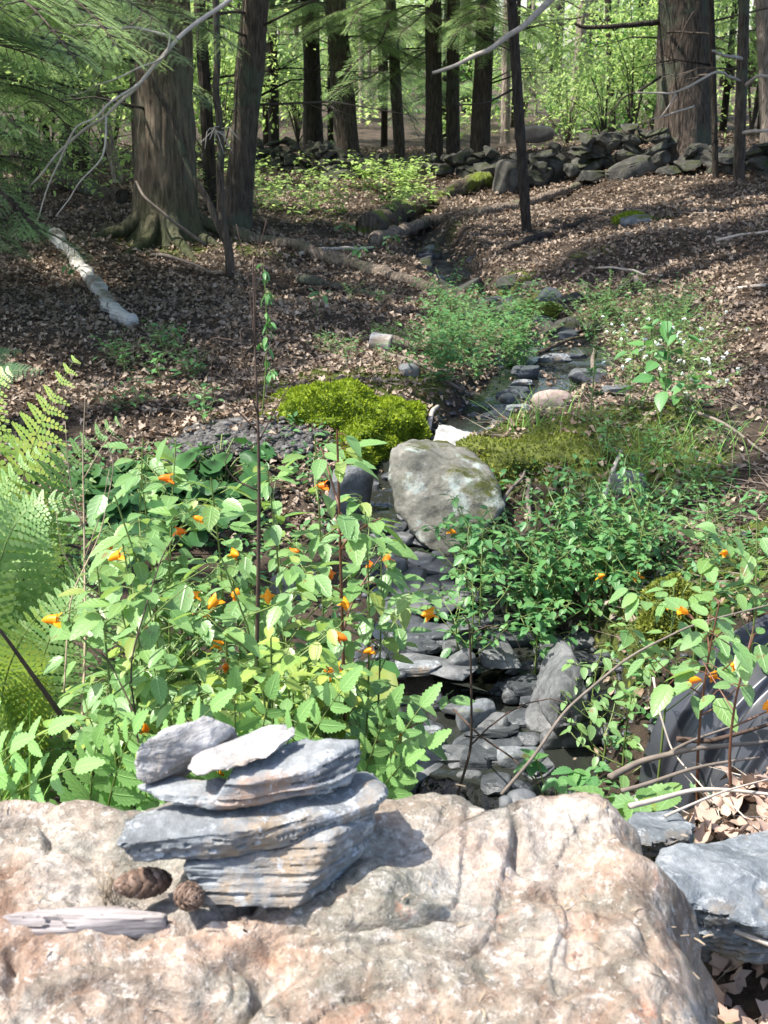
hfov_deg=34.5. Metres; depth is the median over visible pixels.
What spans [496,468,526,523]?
stick
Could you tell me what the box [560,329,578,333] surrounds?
stone
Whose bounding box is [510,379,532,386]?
stone
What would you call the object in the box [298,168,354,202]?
forest herb
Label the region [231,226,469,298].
fallen log
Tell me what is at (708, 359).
flowering herb
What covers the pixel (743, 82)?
tree
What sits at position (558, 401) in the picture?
stone
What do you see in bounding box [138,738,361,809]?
flat stone
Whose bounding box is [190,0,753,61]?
sky
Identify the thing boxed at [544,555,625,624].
jewelweed
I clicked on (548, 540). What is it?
jewelweed
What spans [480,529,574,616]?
jewelweed
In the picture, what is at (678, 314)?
woodland herb
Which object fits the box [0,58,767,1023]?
ground
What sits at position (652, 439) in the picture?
woodland herb
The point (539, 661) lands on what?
stone
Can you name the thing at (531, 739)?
stone
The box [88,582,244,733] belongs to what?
jewelweed
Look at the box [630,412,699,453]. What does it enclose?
woodland herb
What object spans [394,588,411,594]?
stone
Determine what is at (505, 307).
stone
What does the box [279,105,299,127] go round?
forest herb
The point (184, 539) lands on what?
broad leaved plant
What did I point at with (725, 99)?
young hemlock
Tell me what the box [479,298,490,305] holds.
stone
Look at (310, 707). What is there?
lobed fern
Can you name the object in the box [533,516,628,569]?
jewelweed
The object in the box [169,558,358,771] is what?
jewelweed
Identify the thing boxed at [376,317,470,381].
woodland herb
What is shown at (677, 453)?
woodland herb
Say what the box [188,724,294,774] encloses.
flat stone
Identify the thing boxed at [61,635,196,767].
jewelweed
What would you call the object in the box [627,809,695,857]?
stone
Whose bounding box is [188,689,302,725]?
jewelweed
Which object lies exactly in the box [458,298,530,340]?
woodland herb
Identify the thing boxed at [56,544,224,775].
jewelweed
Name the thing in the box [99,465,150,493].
broad leaved plant
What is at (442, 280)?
stone
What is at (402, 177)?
forest herb
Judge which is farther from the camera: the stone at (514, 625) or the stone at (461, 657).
the stone at (514, 625)
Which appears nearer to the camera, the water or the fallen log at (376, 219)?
the water
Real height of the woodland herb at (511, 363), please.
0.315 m
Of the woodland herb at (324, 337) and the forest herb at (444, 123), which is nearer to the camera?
the woodland herb at (324, 337)
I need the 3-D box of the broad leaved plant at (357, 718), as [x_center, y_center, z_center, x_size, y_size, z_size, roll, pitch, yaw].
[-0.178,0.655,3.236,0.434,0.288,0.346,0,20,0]
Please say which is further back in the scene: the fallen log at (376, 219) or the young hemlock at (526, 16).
the young hemlock at (526, 16)
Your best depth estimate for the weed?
4.96 m
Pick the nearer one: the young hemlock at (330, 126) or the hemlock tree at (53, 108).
the hemlock tree at (53, 108)
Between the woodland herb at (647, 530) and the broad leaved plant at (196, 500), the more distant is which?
the broad leaved plant at (196, 500)
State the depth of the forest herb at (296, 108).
22.24 m
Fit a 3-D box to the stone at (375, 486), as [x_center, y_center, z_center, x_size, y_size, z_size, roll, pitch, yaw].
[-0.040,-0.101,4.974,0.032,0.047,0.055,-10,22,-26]
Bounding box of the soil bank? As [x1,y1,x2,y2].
[182,417,331,439]
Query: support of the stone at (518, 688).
on the gravel at (403, 674)
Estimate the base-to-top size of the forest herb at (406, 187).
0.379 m
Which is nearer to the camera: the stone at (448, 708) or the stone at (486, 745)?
the stone at (486, 745)
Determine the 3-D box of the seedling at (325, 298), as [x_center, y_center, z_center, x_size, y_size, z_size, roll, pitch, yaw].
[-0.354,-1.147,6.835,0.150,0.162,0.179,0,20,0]
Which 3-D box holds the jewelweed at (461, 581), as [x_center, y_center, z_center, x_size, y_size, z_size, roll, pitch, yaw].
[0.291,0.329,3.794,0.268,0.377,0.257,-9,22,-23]
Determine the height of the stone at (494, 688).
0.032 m
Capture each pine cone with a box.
[113,866,172,899]
[173,881,204,911]
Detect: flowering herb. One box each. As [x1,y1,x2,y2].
[558,350,685,417]
[579,308,661,363]
[583,328,685,406]
[592,316,661,361]
[592,318,679,372]
[605,315,685,372]
[611,323,735,383]
[618,357,740,415]
[643,311,748,369]
[643,340,749,401]
[646,302,732,359]
[654,311,737,366]
[654,334,751,391]
[671,308,751,369]
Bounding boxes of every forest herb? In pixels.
[66,148,129,198]
[87,132,131,181]
[110,96,130,131]
[118,141,132,178]
[197,169,216,209]
[224,163,281,185]
[224,177,289,215]
[254,154,278,186]
[254,167,301,211]
[254,169,298,202]
[259,169,333,214]
[265,171,335,222]
[277,164,347,210]
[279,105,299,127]
[281,97,301,119]
[291,152,336,187]
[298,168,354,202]
[313,176,370,214]
[337,154,387,189]
[337,156,393,190]
[348,150,402,188]
[351,152,406,185]
[355,96,368,120]
[356,93,389,117]
[356,100,377,122]
[358,98,389,125]
[361,174,419,217]
[361,180,426,219]
[366,159,410,191]
[371,154,433,186]
[375,175,432,200]
[379,157,438,191]
[380,157,434,191]
[380,176,433,201]
[381,155,436,192]
[387,172,433,195]
[389,162,431,194]
[405,107,445,130]
[406,175,462,211]
[442,112,469,139]
[442,115,507,148]
[460,98,471,116]
[469,107,510,132]
[541,105,594,132]
[627,97,653,134]
[717,90,754,119]
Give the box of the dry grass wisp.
[93,850,129,906]
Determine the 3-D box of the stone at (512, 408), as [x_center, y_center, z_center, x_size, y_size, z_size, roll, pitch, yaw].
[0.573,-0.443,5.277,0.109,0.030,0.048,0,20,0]
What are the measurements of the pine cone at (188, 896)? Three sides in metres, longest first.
0.047 x 0.032 x 0.032 m
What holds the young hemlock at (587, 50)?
on the ground at (370, 138)
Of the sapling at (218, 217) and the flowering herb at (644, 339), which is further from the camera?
the sapling at (218, 217)
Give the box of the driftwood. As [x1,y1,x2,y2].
[2,905,167,940]
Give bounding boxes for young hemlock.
[0,16,129,155]
[18,3,195,154]
[192,0,325,144]
[193,0,239,85]
[193,36,286,90]
[232,3,424,140]
[277,15,356,118]
[320,3,420,86]
[322,0,472,146]
[379,0,471,136]
[410,0,596,127]
[497,0,622,116]
[521,0,633,123]
[566,0,731,109]
[575,0,757,132]
[592,0,728,22]
[647,10,759,128]
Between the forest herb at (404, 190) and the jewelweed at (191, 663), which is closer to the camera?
the jewelweed at (191, 663)
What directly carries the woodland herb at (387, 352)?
on the ground at (370, 138)
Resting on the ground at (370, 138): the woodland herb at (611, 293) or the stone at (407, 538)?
the woodland herb at (611, 293)
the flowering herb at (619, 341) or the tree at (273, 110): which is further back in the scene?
the tree at (273, 110)
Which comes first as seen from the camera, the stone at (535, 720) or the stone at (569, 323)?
the stone at (535, 720)
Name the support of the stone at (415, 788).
in the water
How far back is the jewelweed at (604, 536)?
3.76 m
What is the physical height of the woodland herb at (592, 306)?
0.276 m
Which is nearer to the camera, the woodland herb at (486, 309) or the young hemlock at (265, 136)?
the woodland herb at (486, 309)
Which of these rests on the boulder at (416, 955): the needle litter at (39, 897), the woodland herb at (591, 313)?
the needle litter at (39, 897)
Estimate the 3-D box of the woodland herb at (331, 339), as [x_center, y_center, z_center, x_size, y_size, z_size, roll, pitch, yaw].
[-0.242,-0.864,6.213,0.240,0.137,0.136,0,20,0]
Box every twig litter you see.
[674,762,767,1016]
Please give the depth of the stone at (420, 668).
3.78 m
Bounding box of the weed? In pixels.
[584,328,604,420]
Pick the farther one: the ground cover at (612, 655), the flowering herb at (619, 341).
the flowering herb at (619, 341)
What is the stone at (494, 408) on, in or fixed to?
on the water
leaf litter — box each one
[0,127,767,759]
[648,766,767,1023]
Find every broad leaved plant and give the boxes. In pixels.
[69,472,161,523]
[71,455,152,508]
[71,463,162,491]
[84,463,185,491]
[84,476,164,517]
[85,484,183,535]
[97,517,227,566]
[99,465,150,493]
[103,489,223,537]
[104,493,206,536]
[122,469,202,512]
[141,476,225,514]
[147,456,228,492]
[147,488,240,546]
[157,471,207,497]
[157,480,241,524]
[162,481,252,526]
[172,442,267,498]
[173,434,274,481]
[174,474,263,508]
[318,659,416,759]
[325,700,376,738]
[356,665,397,726]
[367,730,388,758]
[373,725,447,791]
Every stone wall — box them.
[256,136,499,180]
[510,123,767,186]
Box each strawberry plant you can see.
[514,749,598,795]
[568,782,682,820]
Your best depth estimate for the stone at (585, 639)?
4.02 m
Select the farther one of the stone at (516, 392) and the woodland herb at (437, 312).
the woodland herb at (437, 312)
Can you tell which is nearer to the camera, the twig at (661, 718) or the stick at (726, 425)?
the twig at (661, 718)
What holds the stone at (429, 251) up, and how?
on the ground at (370, 138)
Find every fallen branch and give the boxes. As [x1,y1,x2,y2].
[54,172,129,203]
[501,219,587,250]
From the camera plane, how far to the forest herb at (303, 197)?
10.30 m
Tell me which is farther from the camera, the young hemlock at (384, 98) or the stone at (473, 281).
the young hemlock at (384, 98)
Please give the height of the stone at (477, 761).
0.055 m
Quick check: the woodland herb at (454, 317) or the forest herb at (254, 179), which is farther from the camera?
the forest herb at (254, 179)
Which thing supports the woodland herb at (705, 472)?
on the ground at (370, 138)
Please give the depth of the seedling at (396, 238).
9.21 m
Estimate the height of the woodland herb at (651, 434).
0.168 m
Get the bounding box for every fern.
[0,347,43,390]
[0,355,120,752]
[0,571,100,802]
[0,701,104,801]
[49,688,236,810]
[201,665,362,779]
[357,682,451,798]
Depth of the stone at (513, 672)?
3.90 m
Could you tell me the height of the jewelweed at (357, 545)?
1.142 m
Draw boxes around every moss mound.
[259,395,346,429]
[268,376,418,466]
[375,393,432,439]
[455,428,612,503]
[517,299,563,321]
[610,210,658,226]
[634,571,710,649]
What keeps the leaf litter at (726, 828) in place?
on the ground at (370, 138)
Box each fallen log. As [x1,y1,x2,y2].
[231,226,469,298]
[295,274,425,303]
[355,171,492,234]
[367,182,582,246]
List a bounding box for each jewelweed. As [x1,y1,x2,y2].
[37,709,174,769]
[41,561,188,795]
[43,611,188,786]
[56,438,192,714]
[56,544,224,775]
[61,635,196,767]
[69,668,222,805]
[72,672,213,776]
[74,493,237,777]
[81,473,224,680]
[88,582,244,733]
[99,554,223,680]
[107,437,253,704]
[107,680,200,732]
[107,699,243,777]
[112,555,234,724]
[134,651,226,726]
[134,680,245,778]
[137,629,221,716]
[148,477,275,681]
[149,577,228,682]
[162,558,223,675]
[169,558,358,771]
[183,575,264,678]
[185,681,310,718]
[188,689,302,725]
[192,651,284,704]
[193,626,347,723]
[199,582,282,706]
[200,463,363,723]
[203,667,266,709]
[212,631,338,738]
[214,725,316,775]
[215,519,359,672]
[220,642,376,765]
[237,637,397,757]
[239,662,370,737]
[263,663,405,789]
[264,434,403,737]
[269,644,325,677]
[276,429,426,760]
[281,666,388,759]
[285,512,441,761]
[288,642,360,771]
[304,548,475,738]
[418,512,513,586]
[420,494,498,574]
[424,556,516,654]
[424,577,498,657]
[437,524,555,612]
[438,494,512,589]
[439,523,541,630]
[461,513,549,611]
[479,504,545,559]
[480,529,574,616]
[500,556,582,643]
[502,522,586,605]
[504,496,579,596]
[504,516,602,635]
[504,599,587,674]
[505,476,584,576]
[505,534,575,616]
[509,548,601,635]
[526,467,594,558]
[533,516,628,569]
[544,541,631,622]
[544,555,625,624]
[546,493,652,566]
[549,507,607,584]
[550,678,636,776]
[552,501,648,589]
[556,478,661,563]
[558,510,677,578]
[559,681,644,793]
[561,648,645,750]
[562,539,666,613]
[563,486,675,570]
[568,491,657,576]
[568,503,645,606]
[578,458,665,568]
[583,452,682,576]
[586,539,666,603]
[590,503,685,585]
[591,478,685,600]
[594,605,661,686]
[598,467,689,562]
[608,578,720,783]
[627,591,755,800]
[653,500,752,668]
[666,626,767,796]
[696,516,767,674]
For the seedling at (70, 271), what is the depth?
7.63 m
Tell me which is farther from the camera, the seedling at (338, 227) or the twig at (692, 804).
the seedling at (338, 227)
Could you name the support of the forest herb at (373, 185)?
on the ground at (370, 138)
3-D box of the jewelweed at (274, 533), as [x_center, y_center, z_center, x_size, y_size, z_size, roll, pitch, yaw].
[-0.214,0.400,2.764,0.330,1.047,0.359,-13,24,-31]
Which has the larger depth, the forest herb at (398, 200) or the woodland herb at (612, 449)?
the forest herb at (398, 200)
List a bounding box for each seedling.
[62,263,87,286]
[163,325,186,350]
[307,288,332,317]
[335,220,355,238]
[343,246,370,258]
[382,235,400,254]
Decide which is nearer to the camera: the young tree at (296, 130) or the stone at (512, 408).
the stone at (512, 408)
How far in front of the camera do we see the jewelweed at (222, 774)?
2.34 m
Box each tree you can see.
[0,0,222,162]
[0,0,247,264]
[0,1,129,187]
[0,1,198,162]
[0,4,225,177]
[0,41,116,221]
[1,2,230,158]
[10,7,135,186]
[25,0,230,262]
[31,0,91,172]
[46,0,408,229]
[72,3,129,183]
[86,0,301,161]
[90,0,367,211]
[103,0,315,175]
[110,0,325,122]
[190,0,378,118]
[193,1,275,91]
[207,0,444,160]
[223,0,474,154]
[232,1,291,118]
[261,38,378,143]
[266,0,328,148]
[278,7,356,105]
[279,0,425,107]
[285,0,500,161]
[293,0,556,163]
[300,38,367,100]
[350,1,419,117]
[351,2,528,99]
[358,0,423,122]
[364,0,443,102]
[364,0,557,164]
[402,0,548,113]
[412,0,563,157]
[432,0,574,232]
[460,0,598,125]
[461,0,582,143]
[492,41,620,147]
[496,0,634,130]
[500,0,756,118]
[501,0,570,115]
[512,0,657,138]
[518,0,729,133]
[521,0,657,131]
[548,1,592,118]
[553,0,754,143]
[554,0,654,130]
[565,0,725,85]
[570,0,758,128]
[574,0,730,162]
[621,0,758,134]
[635,0,767,182]
[636,0,767,179]
[644,3,751,105]
[755,0,767,143]
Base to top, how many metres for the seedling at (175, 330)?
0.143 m
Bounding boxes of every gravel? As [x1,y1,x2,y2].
[164,415,313,468]
[296,369,750,795]
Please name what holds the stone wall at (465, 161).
on the ground at (370, 138)
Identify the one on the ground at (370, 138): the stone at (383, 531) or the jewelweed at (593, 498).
the jewelweed at (593, 498)
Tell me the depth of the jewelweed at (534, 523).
4.10 m
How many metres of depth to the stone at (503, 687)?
3.81 m
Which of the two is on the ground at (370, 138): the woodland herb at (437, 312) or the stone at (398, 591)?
the woodland herb at (437, 312)
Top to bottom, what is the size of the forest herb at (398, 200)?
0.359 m
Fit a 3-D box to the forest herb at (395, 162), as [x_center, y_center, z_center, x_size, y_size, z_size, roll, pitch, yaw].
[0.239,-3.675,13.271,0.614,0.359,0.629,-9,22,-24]
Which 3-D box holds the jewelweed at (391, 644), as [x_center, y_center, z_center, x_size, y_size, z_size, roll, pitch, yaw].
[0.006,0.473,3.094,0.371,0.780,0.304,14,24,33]
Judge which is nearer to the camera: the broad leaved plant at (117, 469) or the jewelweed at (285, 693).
the jewelweed at (285, 693)
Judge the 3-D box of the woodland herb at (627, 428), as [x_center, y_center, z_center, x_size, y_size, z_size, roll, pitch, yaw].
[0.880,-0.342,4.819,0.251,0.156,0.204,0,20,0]
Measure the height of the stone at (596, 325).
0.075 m
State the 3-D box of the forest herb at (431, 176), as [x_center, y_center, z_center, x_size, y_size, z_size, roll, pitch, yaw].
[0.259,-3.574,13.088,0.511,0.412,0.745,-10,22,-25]
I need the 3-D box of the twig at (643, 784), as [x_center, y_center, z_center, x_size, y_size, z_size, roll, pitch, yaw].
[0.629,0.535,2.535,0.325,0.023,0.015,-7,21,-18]
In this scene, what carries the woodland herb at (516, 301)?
on the ground at (370, 138)
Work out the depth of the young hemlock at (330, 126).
19.00 m
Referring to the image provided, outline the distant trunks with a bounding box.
[2,0,757,113]
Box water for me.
[341,346,620,809]
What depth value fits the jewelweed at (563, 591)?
4.00 m
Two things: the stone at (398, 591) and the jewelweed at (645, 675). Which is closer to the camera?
the jewelweed at (645, 675)
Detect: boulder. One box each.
[0,792,717,1023]
[388,439,505,556]
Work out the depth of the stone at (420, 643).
3.90 m
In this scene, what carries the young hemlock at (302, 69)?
on the ground at (370, 138)
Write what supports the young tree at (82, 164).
on the ground at (370, 138)
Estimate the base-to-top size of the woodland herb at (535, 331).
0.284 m
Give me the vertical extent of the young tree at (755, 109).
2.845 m
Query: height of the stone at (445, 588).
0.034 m
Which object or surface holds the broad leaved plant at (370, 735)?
on the ground at (370, 138)
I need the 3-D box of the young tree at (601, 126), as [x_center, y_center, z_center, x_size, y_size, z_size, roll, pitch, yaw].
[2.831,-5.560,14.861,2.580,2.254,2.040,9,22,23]
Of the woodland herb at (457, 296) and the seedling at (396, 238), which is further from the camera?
the seedling at (396, 238)
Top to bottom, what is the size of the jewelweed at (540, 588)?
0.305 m
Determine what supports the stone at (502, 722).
on the stone at (462, 739)
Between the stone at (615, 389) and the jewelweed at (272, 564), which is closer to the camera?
the jewelweed at (272, 564)
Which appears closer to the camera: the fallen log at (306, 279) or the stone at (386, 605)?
the stone at (386, 605)
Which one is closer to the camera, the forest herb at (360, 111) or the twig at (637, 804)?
the twig at (637, 804)
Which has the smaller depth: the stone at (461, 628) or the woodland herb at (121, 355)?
the stone at (461, 628)
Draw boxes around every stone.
[117,772,387,861]
[134,716,238,783]
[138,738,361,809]
[183,816,375,909]
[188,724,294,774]
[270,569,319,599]
[328,465,373,514]
[367,524,393,533]
[372,481,378,490]
[381,472,387,480]
[382,557,407,575]
[384,597,396,609]
[385,615,423,641]
[390,531,414,545]
[391,566,427,594]
[394,521,407,531]
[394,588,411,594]
[395,653,478,680]
[395,660,441,676]
[399,363,420,376]
[403,719,442,728]
[406,638,436,654]
[408,551,436,566]
[408,576,441,593]
[409,602,423,616]
[410,532,429,548]
[410,775,418,791]
[413,725,441,733]
[416,606,455,616]
[416,622,464,651]
[416,754,443,783]
[418,244,435,257]
[418,255,433,270]
[419,248,441,258]
[420,557,454,573]
[420,599,433,605]
[423,643,441,654]
[426,570,443,575]
[426,745,468,763]
[428,627,468,640]
[429,744,452,755]
[431,573,455,580]
[431,691,442,711]
[432,551,443,558]
[432,623,484,634]
[433,425,476,444]
[435,275,447,281]
[435,278,454,289]
[437,577,467,589]
[440,703,462,715]
[441,585,457,590]
[441,639,464,657]
[442,585,473,608]
[446,648,477,665]
[448,762,459,768]
[452,730,504,759]
[454,277,483,292]
[454,615,481,624]
[455,267,472,279]
[455,299,478,312]
[456,698,496,730]
[456,770,482,778]
[459,753,491,769]
[463,724,518,737]
[466,254,476,264]
[472,737,497,763]
[473,593,479,602]
[473,641,489,650]
[474,617,493,625]
[476,712,508,727]
[478,640,521,672]
[479,297,496,303]
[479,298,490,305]
[480,412,495,420]
[480,772,510,795]
[481,626,509,639]
[482,738,498,748]
[483,720,518,736]
[486,309,503,317]
[486,681,502,691]
[488,408,511,419]
[490,406,508,411]
[490,630,538,647]
[492,159,518,194]
[492,737,522,749]
[493,296,512,303]
[495,388,523,396]
[496,274,517,290]
[496,302,521,310]
[497,746,544,767]
[498,392,517,402]
[498,681,508,694]
[499,309,524,324]
[502,689,519,704]
[504,669,517,674]
[505,404,530,412]
[505,678,532,696]
[506,618,526,630]
[507,386,530,392]
[507,707,525,726]
[510,365,539,378]
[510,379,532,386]
[510,732,539,746]
[511,778,533,789]
[512,673,536,690]
[514,125,554,142]
[516,765,552,775]
[519,393,526,398]
[519,695,530,707]
[522,281,543,290]
[522,757,555,779]
[525,687,550,731]
[529,315,552,323]
[531,655,542,671]
[532,390,572,409]
[533,642,553,653]
[536,287,567,306]
[536,638,588,728]
[537,353,571,362]
[538,151,565,183]
[538,317,582,335]
[539,321,554,330]
[539,728,567,749]
[549,635,566,641]
[553,316,573,323]
[554,292,582,303]
[555,331,577,339]
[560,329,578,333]
[561,722,611,747]
[564,631,593,648]
[566,353,587,358]
[568,368,607,384]
[574,651,601,676]
[582,321,611,331]
[591,652,609,666]
[602,385,631,395]
[605,155,658,180]
[610,470,646,495]
[619,214,651,225]
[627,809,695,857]
[655,830,767,964]
[701,947,712,961]
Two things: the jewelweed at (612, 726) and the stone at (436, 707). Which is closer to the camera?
the jewelweed at (612, 726)
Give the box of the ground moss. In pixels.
[110,214,767,719]
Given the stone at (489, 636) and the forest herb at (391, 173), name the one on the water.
the stone at (489, 636)
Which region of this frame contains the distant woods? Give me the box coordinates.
[93,0,750,85]
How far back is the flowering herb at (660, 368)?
5.49 m
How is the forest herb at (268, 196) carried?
on the ground at (370, 138)
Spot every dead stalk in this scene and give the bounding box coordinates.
[0,628,92,756]
[56,395,114,759]
[63,444,113,692]
[101,653,139,747]
[130,533,175,733]
[192,220,298,695]
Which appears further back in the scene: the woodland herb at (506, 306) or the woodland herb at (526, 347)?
the woodland herb at (506, 306)
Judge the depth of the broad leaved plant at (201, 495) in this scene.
4.63 m
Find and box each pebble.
[499,795,512,807]
[507,789,535,801]
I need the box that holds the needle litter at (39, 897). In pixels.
[5,784,716,1023]
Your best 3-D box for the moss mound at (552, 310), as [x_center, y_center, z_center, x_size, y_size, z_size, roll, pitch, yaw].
[0.950,-1.220,7.665,0.341,0.209,0.314,-17,26,-38]
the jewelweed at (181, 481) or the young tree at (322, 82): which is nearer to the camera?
the jewelweed at (181, 481)
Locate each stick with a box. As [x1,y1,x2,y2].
[135,181,206,245]
[150,253,223,273]
[298,246,373,254]
[386,352,470,394]
[427,405,439,432]
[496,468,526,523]
[525,478,531,521]
[535,335,589,354]
[572,207,710,213]
[590,344,596,367]
[590,450,622,526]
[597,266,662,275]
[613,265,656,294]
[682,407,767,455]
[715,230,767,241]
[727,284,766,289]
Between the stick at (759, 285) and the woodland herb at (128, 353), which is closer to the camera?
the woodland herb at (128, 353)
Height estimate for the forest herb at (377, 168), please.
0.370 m
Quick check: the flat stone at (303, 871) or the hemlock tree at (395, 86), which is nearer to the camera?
the flat stone at (303, 871)
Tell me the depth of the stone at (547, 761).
3.42 m
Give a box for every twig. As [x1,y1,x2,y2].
[452,708,538,784]
[456,613,572,795]
[500,605,767,795]
[607,740,767,780]
[620,756,759,792]
[628,787,767,808]
[652,677,709,794]
[664,779,767,817]
[670,717,755,750]
[676,723,767,743]
[698,922,767,946]
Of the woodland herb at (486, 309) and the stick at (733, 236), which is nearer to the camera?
the woodland herb at (486, 309)
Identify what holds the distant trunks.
on the ground at (370, 138)
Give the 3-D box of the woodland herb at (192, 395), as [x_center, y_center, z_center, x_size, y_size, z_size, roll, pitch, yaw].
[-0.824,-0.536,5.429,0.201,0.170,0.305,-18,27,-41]
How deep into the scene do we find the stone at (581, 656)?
3.89 m
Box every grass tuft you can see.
[1,635,90,800]
[467,382,584,431]
[506,392,766,526]
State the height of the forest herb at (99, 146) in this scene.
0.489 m
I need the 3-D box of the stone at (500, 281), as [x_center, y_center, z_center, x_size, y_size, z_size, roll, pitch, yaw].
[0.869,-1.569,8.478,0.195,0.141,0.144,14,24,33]
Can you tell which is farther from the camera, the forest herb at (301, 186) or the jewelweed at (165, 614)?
the forest herb at (301, 186)
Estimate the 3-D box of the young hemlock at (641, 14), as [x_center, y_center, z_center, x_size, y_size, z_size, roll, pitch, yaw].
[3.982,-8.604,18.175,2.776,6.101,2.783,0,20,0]
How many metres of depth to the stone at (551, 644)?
3.97 m
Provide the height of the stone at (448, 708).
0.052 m
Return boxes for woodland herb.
[90,327,129,361]
[90,376,147,415]
[100,343,148,371]
[108,331,142,363]
[124,365,164,406]
[135,341,198,379]
[140,330,182,359]
[141,318,185,347]
[161,338,200,375]
[170,342,219,373]
[173,386,235,423]
[180,370,235,408]
[306,331,344,352]
[312,330,354,352]
[328,340,365,366]
[335,332,367,352]
[341,281,364,299]
[366,285,392,302]
[370,322,399,334]
[371,322,406,335]
[373,322,410,333]
[374,341,415,367]
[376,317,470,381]
[385,319,497,382]
[385,324,426,343]
[404,280,469,330]
[404,328,500,384]
[405,323,482,380]
[406,301,493,361]
[407,256,483,312]
[410,307,473,354]
[410,308,509,360]
[411,323,495,380]
[415,274,487,323]
[415,311,500,360]
[425,274,489,323]
[425,329,516,380]
[426,297,526,349]
[428,273,484,321]
[433,292,512,340]
[433,305,508,355]
[441,299,529,368]
[452,292,527,344]
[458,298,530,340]
[461,283,549,331]
[469,309,564,364]
[470,278,545,322]
[473,310,548,365]
[476,312,558,356]
[477,294,558,346]
[485,279,558,334]
[487,314,564,367]
[492,290,554,344]
[495,267,560,305]
[549,279,613,328]
[552,301,641,340]
[556,284,637,333]
[568,465,627,504]
[569,266,637,314]
[571,270,648,314]
[573,398,633,431]
[575,284,649,325]
[576,277,651,317]
[577,421,628,460]
[578,408,642,440]
[583,285,664,334]
[584,492,671,534]
[595,417,641,459]
[604,296,697,336]
[613,510,677,561]
[616,482,685,511]
[619,441,660,470]
[623,283,690,335]
[626,272,695,316]
[626,412,679,453]
[627,413,696,453]
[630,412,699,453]
[633,294,706,334]
[634,278,714,316]
[634,507,692,544]
[637,290,725,341]
[641,465,700,513]
[643,420,714,458]
[647,285,711,328]
[655,432,739,473]
[657,276,722,327]
[661,384,737,425]
[662,448,723,494]
[670,451,726,494]
[685,472,758,522]
[685,493,752,544]
[690,510,760,564]
[699,412,749,453]
[730,519,767,568]
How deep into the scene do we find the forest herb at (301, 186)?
11.04 m
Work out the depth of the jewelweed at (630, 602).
2.85 m
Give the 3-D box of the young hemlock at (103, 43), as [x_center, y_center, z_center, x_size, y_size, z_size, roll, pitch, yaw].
[-3.638,-7.285,14.593,2.539,6.101,2.686,4,20,10]
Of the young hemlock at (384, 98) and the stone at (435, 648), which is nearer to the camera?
the stone at (435, 648)
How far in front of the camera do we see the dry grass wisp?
1.36 m
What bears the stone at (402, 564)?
on the stone at (421, 572)
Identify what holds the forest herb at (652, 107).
on the ground at (370, 138)
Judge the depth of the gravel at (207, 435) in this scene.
5.05 m
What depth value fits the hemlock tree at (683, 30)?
12.24 m
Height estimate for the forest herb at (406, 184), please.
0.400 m
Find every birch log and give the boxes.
[48,227,138,326]
[369,332,412,351]
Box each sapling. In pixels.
[126,0,237,276]
[614,307,677,408]
[632,319,714,425]
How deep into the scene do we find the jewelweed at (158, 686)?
2.20 m
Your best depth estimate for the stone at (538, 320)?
7.47 m
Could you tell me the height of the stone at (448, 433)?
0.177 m
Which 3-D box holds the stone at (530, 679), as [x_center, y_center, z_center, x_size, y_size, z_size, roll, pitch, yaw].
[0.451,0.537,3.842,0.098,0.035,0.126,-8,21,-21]
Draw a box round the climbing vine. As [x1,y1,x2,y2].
[256,263,278,413]
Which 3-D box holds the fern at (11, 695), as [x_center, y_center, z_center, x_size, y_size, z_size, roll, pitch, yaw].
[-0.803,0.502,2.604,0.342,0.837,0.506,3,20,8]
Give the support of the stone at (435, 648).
on the water
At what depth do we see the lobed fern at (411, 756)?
2.42 m
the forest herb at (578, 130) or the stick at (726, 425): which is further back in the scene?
the forest herb at (578, 130)
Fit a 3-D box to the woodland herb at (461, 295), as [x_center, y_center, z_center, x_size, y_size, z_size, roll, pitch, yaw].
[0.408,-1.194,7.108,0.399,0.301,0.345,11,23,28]
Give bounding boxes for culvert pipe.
[639,614,767,813]
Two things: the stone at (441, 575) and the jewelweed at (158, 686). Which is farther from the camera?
the stone at (441, 575)
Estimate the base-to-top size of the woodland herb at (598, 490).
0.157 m
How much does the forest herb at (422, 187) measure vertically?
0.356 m
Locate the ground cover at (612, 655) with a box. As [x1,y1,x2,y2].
[0,411,767,859]
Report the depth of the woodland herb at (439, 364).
5.69 m
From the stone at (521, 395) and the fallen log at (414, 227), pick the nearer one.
the stone at (521, 395)
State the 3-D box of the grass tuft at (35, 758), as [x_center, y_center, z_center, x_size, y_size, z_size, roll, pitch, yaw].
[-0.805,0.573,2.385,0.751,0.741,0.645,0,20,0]
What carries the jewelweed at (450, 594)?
on the ground at (370, 138)
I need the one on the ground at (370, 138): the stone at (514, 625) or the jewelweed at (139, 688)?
the jewelweed at (139, 688)
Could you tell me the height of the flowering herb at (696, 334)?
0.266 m
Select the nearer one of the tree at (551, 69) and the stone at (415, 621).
the stone at (415, 621)
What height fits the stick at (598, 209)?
0.152 m
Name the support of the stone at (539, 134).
on the ground at (370, 138)
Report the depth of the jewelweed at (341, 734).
2.69 m
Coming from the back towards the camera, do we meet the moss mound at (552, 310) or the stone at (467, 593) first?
the moss mound at (552, 310)
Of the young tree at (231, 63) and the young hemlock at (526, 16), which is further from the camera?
the young hemlock at (526, 16)
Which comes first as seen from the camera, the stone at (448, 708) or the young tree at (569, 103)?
the stone at (448, 708)
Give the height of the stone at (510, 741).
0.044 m
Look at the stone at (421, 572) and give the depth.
4.28 m
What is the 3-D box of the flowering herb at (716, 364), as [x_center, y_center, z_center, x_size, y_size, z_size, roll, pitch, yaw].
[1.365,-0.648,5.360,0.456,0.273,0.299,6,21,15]

